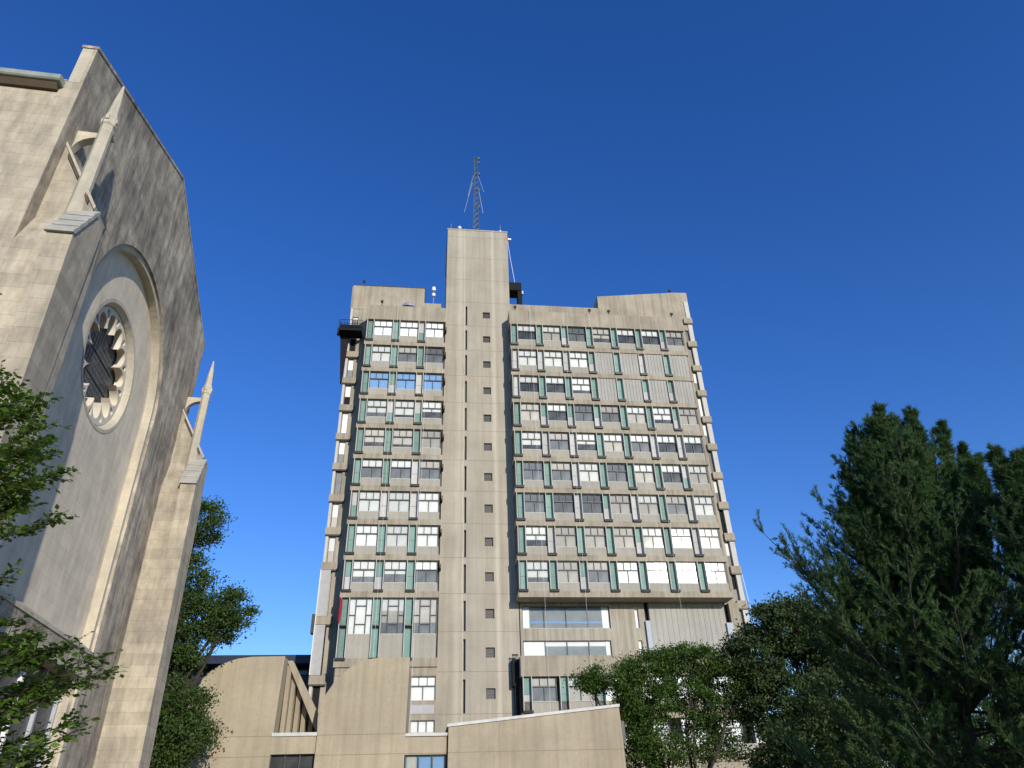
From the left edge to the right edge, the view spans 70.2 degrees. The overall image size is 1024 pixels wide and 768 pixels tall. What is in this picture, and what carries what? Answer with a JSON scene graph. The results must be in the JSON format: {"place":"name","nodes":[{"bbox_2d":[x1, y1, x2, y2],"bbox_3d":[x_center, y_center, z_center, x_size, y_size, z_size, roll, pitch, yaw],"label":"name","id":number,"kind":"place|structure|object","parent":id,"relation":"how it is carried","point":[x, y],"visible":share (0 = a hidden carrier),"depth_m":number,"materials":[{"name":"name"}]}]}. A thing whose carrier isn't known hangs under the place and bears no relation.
{"place":"outdoors","nodes":[
{"label":"outdoors","id":0,"kind":"place"},
{"bbox_2d":[0,293,126,767],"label":"elm tree","id":1,"kind":"object","parent":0,"point":[37,693],"visible":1,"depth_m":7.56,"materials":[{"name":"green plant"}]},
{"bbox_2d":[0,45,213,767],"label":"stone chapel","id":2,"kind":"structure","parent":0,"point":[101,330],"depth_m":25.75,"materials":[{"name":"stone"}]},
{"bbox_2d":[83,306,126,424],"bbox_3d":[-15.083,-0.679,26.535,0.440,4.357,4.355,4,-32,-9],"label":"rose window","id":3,"kind":"structure","parent":2,"relation":"in","point":[105,357],"depth_m":27.21,"materials":[{"name":"stone"}]},
{"bbox_2d":[162,655,310,733],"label":"library building","id":4,"kind":"structure","parent":0,"point":[302,663],"depth_m":73.78,"materials":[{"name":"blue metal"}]},
{"bbox_2d":[0,0,1023,767],"label":"sky","id":5,"kind":"structure","parent":0,"point":[832,191],"materials":[{"name":"blue"}]},
{"label":"ground","id":6,"kind":"structure","parent":0,"visible":0},
{"bbox_2d":[149,494,261,767],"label":"lime tree","id":7,"kind":"object","parent":6,"relation":"on","point":[176,723],"visible":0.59,"depth_m":39.75,"materials":[{"name":"green plant"}]},
{"bbox_2d":[177,656,625,767],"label":"auditorium","id":8,"kind":"structure","parent":6,"relation":"on","point":[266,711],"depth_m":41.72,"materials":[{"name":"concrete"}]},
{"bbox_2d":[269,754,314,767],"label":"window","id":9,"kind":"structure","parent":8,"relation":"in","point":[289,760],"depth_m":40.53,"materials":[{"name":"grey glass"}]},
{"bbox_2d":[405,754,445,767],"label":"window","id":10,"kind":"structure","parent":8,"relation":"in","point":[422,761],"depth_m":41.27,"materials":[{"name":"blue glass"}]},
{"bbox_2d":[308,228,777,767],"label":"office tower","id":11,"kind":"structure","parent":6,"relation":"on","point":[478,608],"depth_m":77.92,"materials":[{"name":"concrete"}]},
{"bbox_2d":[327,537,335,561],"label":"slot window","id":12,"kind":"structure","parent":11,"relation":"in","point":[331,546],"depth_m":75.14,"materials":[{"name":"white glass"}]},
{"bbox_2d":[330,503,338,526],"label":"slot window","id":13,"kind":"structure","parent":11,"relation":"in","point":[334,517],"depth_m":77.12,"materials":[{"name":"white glass"}]},
{"bbox_2d":[337,319,362,383],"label":"maintenance platform","id":14,"kind":"structure","parent":11,"relation":"attached to","point":[345,332],"depth_m":87.34,"materials":[{"name":"brown metal"}]},
{"bbox_2d":[347,598,372,633],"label":"window","id":15,"kind":"structure","parent":11,"relation":"in","point":[360,609],"depth_m":69.44,"materials":[{"name":"white glass"}]},
{"bbox_2d":[352,561,375,582],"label":"window","id":16,"kind":"structure","parent":11,"relation":"in","point":[363,571],"depth_m":71.66,"materials":[{"name":"white glass"}]},
{"bbox_2d":[355,525,377,545],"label":"window","id":17,"kind":"structure","parent":11,"relation":"in","point":[366,535],"depth_m":73.63,"materials":[{"name":"white glass"}]},
{"bbox_2d":[358,491,380,510],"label":"window","id":18,"kind":"structure","parent":11,"relation":"in","point":[368,500],"depth_m":75.58,"materials":[{"name":"white glass"}]},
{"bbox_2d":[361,459,382,477],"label":"window","id":19,"kind":"structure","parent":11,"relation":"in","point":[371,468],"depth_m":77.52,"materials":[{"name":"grey glass"}]},
{"bbox_2d":[364,429,384,446],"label":"window","id":20,"kind":"structure","parent":11,"relation":"in","point":[373,437],"depth_m":79.44,"materials":[{"name":"beige glass"}]},
{"bbox_2d":[366,399,386,416],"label":"window","id":21,"kind":"structure","parent":11,"relation":"in","point":[375,408],"depth_m":81.40,"materials":[{"name":"white glass"}]},
{"bbox_2d":[369,372,388,388],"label":"window","id":22,"kind":"structure","parent":11,"relation":"in","point":[377,379],"depth_m":83.35,"materials":[{"name":"blue glass"}]},
{"bbox_2d":[371,345,390,361],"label":"window","id":23,"kind":"structure","parent":11,"relation":"in","point":[379,353],"depth_m":85.29,"materials":[{"name":"white glass"}]},
{"bbox_2d":[373,320,392,335],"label":"window","id":24,"kind":"structure","parent":11,"relation":"in","point":[381,327],"depth_m":87.24,"materials":[{"name":"white glass"}]},
{"bbox_2d":[380,598,404,633],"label":"window","id":25,"kind":"structure","parent":11,"relation":"in","point":[393,609],"depth_m":69.76,"materials":[{"name":"grey glass"}]},
{"bbox_2d":[383,561,406,582],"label":"window","id":26,"kind":"structure","parent":11,"relation":"in","point":[394,571],"depth_m":71.99,"materials":[{"name":"white glass"}]},
{"bbox_2d":[386,525,408,545],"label":"window","id":27,"kind":"structure","parent":11,"relation":"in","point":[397,535],"depth_m":73.95,"materials":[{"name":"white glass"}]},
{"bbox_2d":[388,492,409,511],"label":"window","id":28,"kind":"structure","parent":11,"relation":"in","point":[398,501],"depth_m":75.87,"materials":[{"name":"white glass"}]},
{"bbox_2d":[390,460,411,478],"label":"window","id":29,"kind":"structure","parent":11,"relation":"in","point":[400,469],"depth_m":77.84,"materials":[{"name":"grey glass"}]},
{"bbox_2d":[392,429,412,447],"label":"window","id":30,"kind":"structure","parent":11,"relation":"in","point":[401,438],"depth_m":79.79,"materials":[{"name":"white glass"}]},
{"bbox_2d":[394,400,414,417],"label":"window","id":31,"kind":"structure","parent":11,"relation":"in","point":[403,409],"depth_m":81.74,"materials":[{"name":"white glass"}]},
{"bbox_2d":[396,373,415,389],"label":"window","id":32,"kind":"structure","parent":11,"relation":"in","point":[404,380],"depth_m":83.70,"materials":[{"name":"blue glass"}]},
{"bbox_2d":[398,346,416,362],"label":"window","id":33,"kind":"structure","parent":11,"relation":"in","point":[405,354],"depth_m":85.62,"materials":[{"name":"grey glass"}]},
{"bbox_2d":[399,321,418,336],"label":"window","id":34,"kind":"structure","parent":11,"relation":"in","point":[407,328],"depth_m":87.59,"materials":[{"name":"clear glass"}]},
{"bbox_2d":[410,720,434,732],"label":"window","id":35,"kind":"structure","parent":11,"relation":"in","point":[423,726],"depth_m":65.12,"materials":[{"name":"white glass"}]},
{"bbox_2d":[410,676,435,700],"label":"window","id":36,"kind":"structure","parent":11,"relation":"in","point":[423,688],"depth_m":66.79,"materials":[{"name":"white glass"}]},
{"bbox_2d":[413,598,436,633],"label":"window","id":37,"kind":"structure","parent":11,"relation":"in","point":[425,611],"depth_m":70.09,"materials":[{"name":"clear glass"}]},
{"bbox_2d":[415,561,437,582],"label":"window","id":38,"kind":"structure","parent":11,"relation":"in","point":[425,571],"depth_m":72.33,"materials":[{"name":"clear glass"}]},
{"bbox_2d":[416,526,438,546],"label":"window","id":39,"kind":"structure","parent":11,"relation":"in","point":[428,535],"depth_m":74.28,"materials":[{"name":"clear glass"}]},
{"bbox_2d":[418,492,438,511],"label":"window","id":40,"kind":"structure","parent":11,"relation":"in","point":[428,501],"depth_m":76.23,"materials":[{"name":"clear glass"}]},
{"bbox_2d":[419,460,439,479],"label":"window","id":41,"kind":"structure","parent":11,"relation":"in","point":[430,469],"depth_m":78.17,"materials":[{"name":"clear glass"}]},
{"bbox_2d":[421,430,440,447],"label":"window","id":42,"kind":"structure","parent":11,"relation":"in","point":[429,438],"depth_m":80.14,"materials":[{"name":"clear glass"}]},
{"bbox_2d":[422,401,441,418],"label":"window","id":43,"kind":"structure","parent":11,"relation":"in","point":[432,409],"depth_m":82.06,"materials":[{"name":"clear glass"}]},
{"bbox_2d":[423,374,442,389],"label":"window","id":44,"kind":"structure","parent":11,"relation":"in","point":[433,381],"depth_m":84.02,"materials":[{"name":"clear glass"}]},
{"bbox_2d":[424,347,442,363],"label":"window","id":45,"kind":"structure","parent":11,"relation":"in","point":[432,355],"depth_m":85.95,"materials":[{"name":"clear glass"}]},
{"bbox_2d":[425,322,443,337],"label":"window","id":46,"kind":"structure","parent":11,"relation":"in","point":[433,329],"depth_m":87.91,"materials":[{"name":"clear glass"}]},
{"bbox_2d":[464,157,483,229],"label":"antenna mast","id":47,"kind":"object","parent":11,"relation":"on","point":[475,162],"visible":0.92,"depth_m":105.63,"materials":[{"name":"metal"}]},
{"bbox_2d":[509,282,522,304],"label":"roof hoist","id":48,"kind":"object","parent":11,"relation":"on","point":[515,290],"visible":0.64,"depth_m":95.32,"materials":[{"name":"metal"}]},
{"bbox_2d":[518,325,535,339],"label":"window","id":49,"kind":"structure","parent":11,"relation":"in","point":[525,332],"depth_m":88.88,"materials":[{"name":"grey glass"}]},
{"bbox_2d":[519,350,536,365],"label":"window","id":50,"kind":"structure","parent":11,"relation":"in","point":[525,356],"depth_m":86.95,"materials":[{"name":"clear glass"}]},
{"bbox_2d":[520,376,538,392],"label":"window","id":51,"kind":"structure","parent":11,"relation":"in","point":[527,384],"depth_m":85.02,"materials":[{"name":"grey glass"}]},
{"bbox_2d":[521,403,539,419],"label":"window","id":52,"kind":"structure","parent":11,"relation":"in","point":[529,411],"depth_m":83.07,"materials":[{"name":"beige glass"}]},
{"bbox_2d":[522,432,541,449],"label":"window","id":53,"kind":"structure","parent":11,"relation":"in","point":[529,441],"depth_m":81.08,"materials":[{"name":"white glass"}]},
{"bbox_2d":[523,462,543,480],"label":"window","id":54,"kind":"structure","parent":11,"relation":"in","point":[531,470],"depth_m":79.17,"materials":[{"name":"grey glass"}]},
{"bbox_2d":[524,493,545,512],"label":"window","id":55,"kind":"structure","parent":11,"relation":"in","point":[534,503],"depth_m":77.22,"materials":[{"name":"grey glass"}]},
{"bbox_2d":[526,526,546,546],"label":"window","id":56,"kind":"structure","parent":11,"relation":"in","point":[534,538],"depth_m":75.26,"materials":[{"name":"white glass"}]},
{"bbox_2d":[527,561,548,582],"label":"window","id":57,"kind":"structure","parent":11,"relation":"in","point":[535,569],"depth_m":73.31,"materials":[{"name":"white glass"}]},
{"bbox_2d":[532,677,557,701],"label":"window","id":58,"kind":"structure","parent":11,"relation":"in","point":[540,685],"depth_m":67.65,"materials":[{"name":"grey glass"}]},
{"bbox_2d":[543,326,560,340],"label":"window","id":59,"kind":"structure","parent":11,"relation":"in","point":[550,333],"depth_m":89.23,"materials":[{"name":"beige glass"}]},
{"bbox_2d":[544,351,562,366],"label":"window","id":60,"kind":"structure","parent":11,"relation":"in","point":[552,358],"depth_m":87.29,"materials":[{"name":"white glass"}]},
{"bbox_2d":[546,377,564,392],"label":"window","id":61,"kind":"structure","parent":11,"relation":"in","point":[553,384],"depth_m":85.35,"materials":[{"name":"grey glass"}]},
{"bbox_2d":[548,404,566,420],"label":"window","id":62,"kind":"structure","parent":11,"relation":"in","point":[556,412],"depth_m":83.39,"materials":[{"name":"grey glass"}]},
{"bbox_2d":[549,432,569,449],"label":"window","id":63,"kind":"structure","parent":11,"relation":"in","point":[558,441],"depth_m":81.46,"materials":[{"name":"grey glass"}]},
{"bbox_2d":[551,462,571,480],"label":"window","id":64,"kind":"structure","parent":11,"relation":"in","point":[561,471],"depth_m":79.49,"materials":[{"name":"grey glass"}]},
{"bbox_2d":[553,494,573,512],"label":"window","id":65,"kind":"structure","parent":11,"relation":"in","point":[563,503],"depth_m":77.56,"materials":[{"name":"grey glass"}]},
{"bbox_2d":[555,527,576,546],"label":"window","id":66,"kind":"structure","parent":11,"relation":"in","point":[565,536],"depth_m":75.60,"materials":[{"name":"beige glass"}]},
{"bbox_2d":[522,606,610,628],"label":"window","id":67,"kind":"structure","parent":11,"relation":"in","point":[566,614],"depth_m":73.29,"materials":[{"name":"grey glass"}]},
{"bbox_2d":[523,641,611,655],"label":"window","id":68,"kind":"structure","parent":11,"relation":"in","point":[554,647],"depth_m":71.75,"materials":[{"name":"white glass"}]},
{"bbox_2d":[557,561,579,582],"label":"window","id":69,"kind":"structure","parent":11,"relation":"in","point":[568,571],"depth_m":73.65,"materials":[{"name":"beige glass"}]},
{"bbox_2d":[568,327,585,341],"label":"window","id":70,"kind":"structure","parent":11,"relation":"in","point":[575,334],"depth_m":89.58,"materials":[{"name":"grey glass"}]},
{"bbox_2d":[570,352,588,367],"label":"window","id":71,"kind":"structure","parent":11,"relation":"in","point":[577,359],"depth_m":87.63,"materials":[{"name":"white glass"}]},
{"bbox_2d":[572,378,590,393],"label":"window","id":72,"kind":"structure","parent":11,"relation":"in","point":[580,385],"depth_m":85.67,"materials":[{"name":"white glass"}]},
{"bbox_2d":[569,677,593,701],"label":"window","id":73,"kind":"structure","parent":11,"relation":"in","point":[576,697],"depth_m":67.75,"materials":[{"name":"beige glass"}]},
{"bbox_2d":[574,405,593,421],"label":"window","id":74,"kind":"structure","parent":11,"relation":"in","point":[583,413],"depth_m":83.73,"materials":[{"name":"grey glass"}]},
{"bbox_2d":[576,433,596,450],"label":"window","id":75,"kind":"structure","parent":11,"relation":"in","point":[585,441],"depth_m":81.78,"materials":[{"name":"white glass"}]},
{"bbox_2d":[579,463,599,481],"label":"window","id":76,"kind":"structure","parent":11,"relation":"in","point":[589,472],"depth_m":79.84,"materials":[{"name":"white glass"}]},
{"bbox_2d":[582,494,602,513],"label":"window","id":77,"kind":"structure","parent":11,"relation":"in","point":[592,503],"depth_m":77.88,"materials":[{"name":"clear glass"}]},
{"bbox_2d":[584,527,606,547],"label":"window","id":78,"kind":"structure","parent":11,"relation":"in","point":[594,536],"depth_m":75.95,"materials":[{"name":"beige glass"}]},
{"bbox_2d":[587,561,609,582],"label":"window","id":79,"kind":"structure","parent":11,"relation":"in","point":[598,572],"depth_m":73.99,"materials":[{"name":"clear glass"}]},
{"bbox_2d":[592,328,610,342],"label":"window","id":80,"kind":"structure","parent":11,"relation":"in","point":[600,335],"depth_m":89.90,"materials":[{"name":"beige glass"}]},
{"bbox_2d":[601,406,620,422],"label":"window","id":81,"kind":"structure","parent":11,"relation":"in","point":[610,414],"depth_m":84.07,"materials":[{"name":"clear glass"}]},
{"bbox_2d":[604,434,623,451],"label":"window","id":82,"kind":"structure","parent":11,"relation":"in","point":[613,442],"depth_m":82.10,"materials":[{"name":"beige glass"}]},
{"bbox_2d":[607,464,627,481],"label":"window","id":83,"kind":"structure","parent":11,"relation":"in","point":[616,472],"depth_m":80.16,"materials":[{"name":"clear glass"}]},
{"bbox_2d":[610,495,631,513],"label":"window","id":84,"kind":"structure","parent":11,"relation":"in","point":[620,504],"depth_m":78.22,"materials":[{"name":"beige glass"}]},
{"bbox_2d":[613,527,635,547],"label":"window","id":85,"kind":"structure","parent":11,"relation":"in","point":[624,536],"depth_m":76.28,"materials":[{"name":"beige glass"}]},
{"bbox_2d":[617,329,634,343],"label":"window","id":86,"kind":"structure","parent":11,"relation":"in","point":[625,336],"depth_m":90.23,"materials":[{"name":"grey glass"}]},
{"bbox_2d":[617,562,639,582],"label":"window","id":87,"kind":"structure","parent":11,"relation":"in","point":[628,572],"depth_m":74.33,"materials":[{"name":"white glass"}]},
{"bbox_2d":[627,406,646,423],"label":"window","id":88,"kind":"structure","parent":11,"relation":"in","point":[635,414],"depth_m":84.39,"materials":[{"name":"beige glass"}]},
{"bbox_2d":[630,435,650,451],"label":"window","id":89,"kind":"structure","parent":11,"relation":"in","point":[640,443],"depth_m":82.46,"materials":[{"name":"grey glass"}]},
{"bbox_2d":[634,464,654,482],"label":"window","id":90,"kind":"structure","parent":11,"relation":"in","point":[644,473],"depth_m":80.51,"materials":[{"name":"beige glass"}]},
{"bbox_2d":[638,495,659,514],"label":"window","id":91,"kind":"structure","parent":11,"relation":"in","point":[648,504],"depth_m":78.55,"materials":[{"name":"beige glass"}]},
{"bbox_2d":[641,330,659,344],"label":"window","id":92,"kind":"structure","parent":11,"relation":"in","point":[649,337],"depth_m":90.58,"materials":[{"name":"grey glass"}]},
{"bbox_2d":[642,528,664,547],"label":"window","id":93,"kind":"structure","parent":11,"relation":"in","point":[653,537],"depth_m":76.60,"materials":[{"name":"white glass"}]},
{"bbox_2d":[647,562,669,582],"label":"window","id":94,"kind":"structure","parent":11,"relation":"in","point":[657,571],"depth_m":74.68,"materials":[{"name":"white glass"}]},
{"bbox_2d":[653,407,672,423],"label":"window","id":95,"kind":"structure","parent":11,"relation":"in","point":[662,415],"depth_m":84.75,"materials":[{"name":"white glass"}]},
{"bbox_2d":[657,435,677,452],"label":"window","id":96,"kind":"structure","parent":11,"relation":"in","point":[666,444],"depth_m":82.78,"materials":[{"name":"grey glass"}]},
{"bbox_2d":[661,465,681,482],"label":"window","id":97,"kind":"structure","parent":11,"relation":"in","point":[671,473],"depth_m":80.85,"materials":[{"name":"grey glass"}]},
{"bbox_2d":[665,331,683,345],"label":"window","id":98,"kind":"structure","parent":11,"relation":"in","point":[673,338],"depth_m":90.92,"materials":[{"name":"grey glass"}]},
{"bbox_2d":[666,496,687,514],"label":"window","id":99,"kind":"structure","parent":11,"relation":"in","point":[676,505],"depth_m":78.90,"materials":[{"name":"grey glass"}]},
{"bbox_2d":[671,528,692,547],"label":"window","id":100,"kind":"structure","parent":11,"relation":"in","point":[681,537],"depth_m":76.96,"materials":[{"name":"white glass"}]},
{"bbox_2d":[676,562,698,582],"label":"window","id":101,"kind":"structure","parent":11,"relation":"in","point":[686,571],"depth_m":75.03,"materials":[{"name":"white glass"}]},
{"bbox_2d":[678,408,698,424],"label":"window","id":102,"kind":"structure","parent":11,"relation":"in","point":[688,416],"depth_m":85.06,"materials":[{"name":"beige glass"}]},
{"bbox_2d":[683,436,703,453],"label":"window","id":103,"kind":"structure","parent":11,"relation":"in","point":[693,444],"depth_m":83.13,"materials":[{"name":"grey glass"}]},
{"bbox_2d":[688,465,709,483],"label":"window","id":104,"kind":"structure","parent":11,"relation":"in","point":[698,474],"depth_m":81.16,"materials":[{"name":"beige glass"}]},
{"bbox_2d":[693,496,714,514],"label":"window","id":105,"kind":"structure","parent":11,"relation":"in","point":[704,505],"depth_m":79.23,"materials":[{"name":"white glass"}]},
{"bbox_2d":[699,528,721,548],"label":"window","id":106,"kind":"structure","parent":11,"relation":"in","point":[710,539],"depth_m":77.28,"materials":[{"name":"white glass"}]},
{"bbox_2d":[705,562,727,583],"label":"window","id":107,"kind":"structure","parent":11,"relation":"in","point":[716,571],"depth_m":75.32,"materials":[{"name":"white glass"}]},
{"bbox_2d":[562,639,760,767],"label":"locust tree","id":108,"kind":"object","parent":6,"relation":"on","point":[637,709],"visible":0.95,"depth_m":44.33,"materials":[{"name":"green plant"}]},
{"bbox_2d":[709,590,895,767],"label":"oak tree","id":109,"kind":"object","parent":6,"relation":"on","point":[775,638],"visible":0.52,"depth_m":43.79,"materials":[{"name":"green plant"}]},
{"bbox_2d":[748,656,1023,767],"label":"maple tree","id":110,"kind":"object","parent":6,"relation":"on","point":[806,728],"visible":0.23,"depth_m":32.90,"materials":[{"name":"green plant"}]},
{"bbox_2d":[753,401,1023,767],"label":"pine tree","id":111,"kind":"object","parent":6,"relation":"on","point":[906,520],"visible":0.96,"depth_m":19.72,"materials":[{"name":"green plant"}]},
{"bbox_2d":[961,440,1023,752],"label":"pine tree","id":112,"kind":"object","parent":6,"relation":"on","point":[1006,511],"visible":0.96,"depth_m":17.91,"materials":[{"name":"green plant"}]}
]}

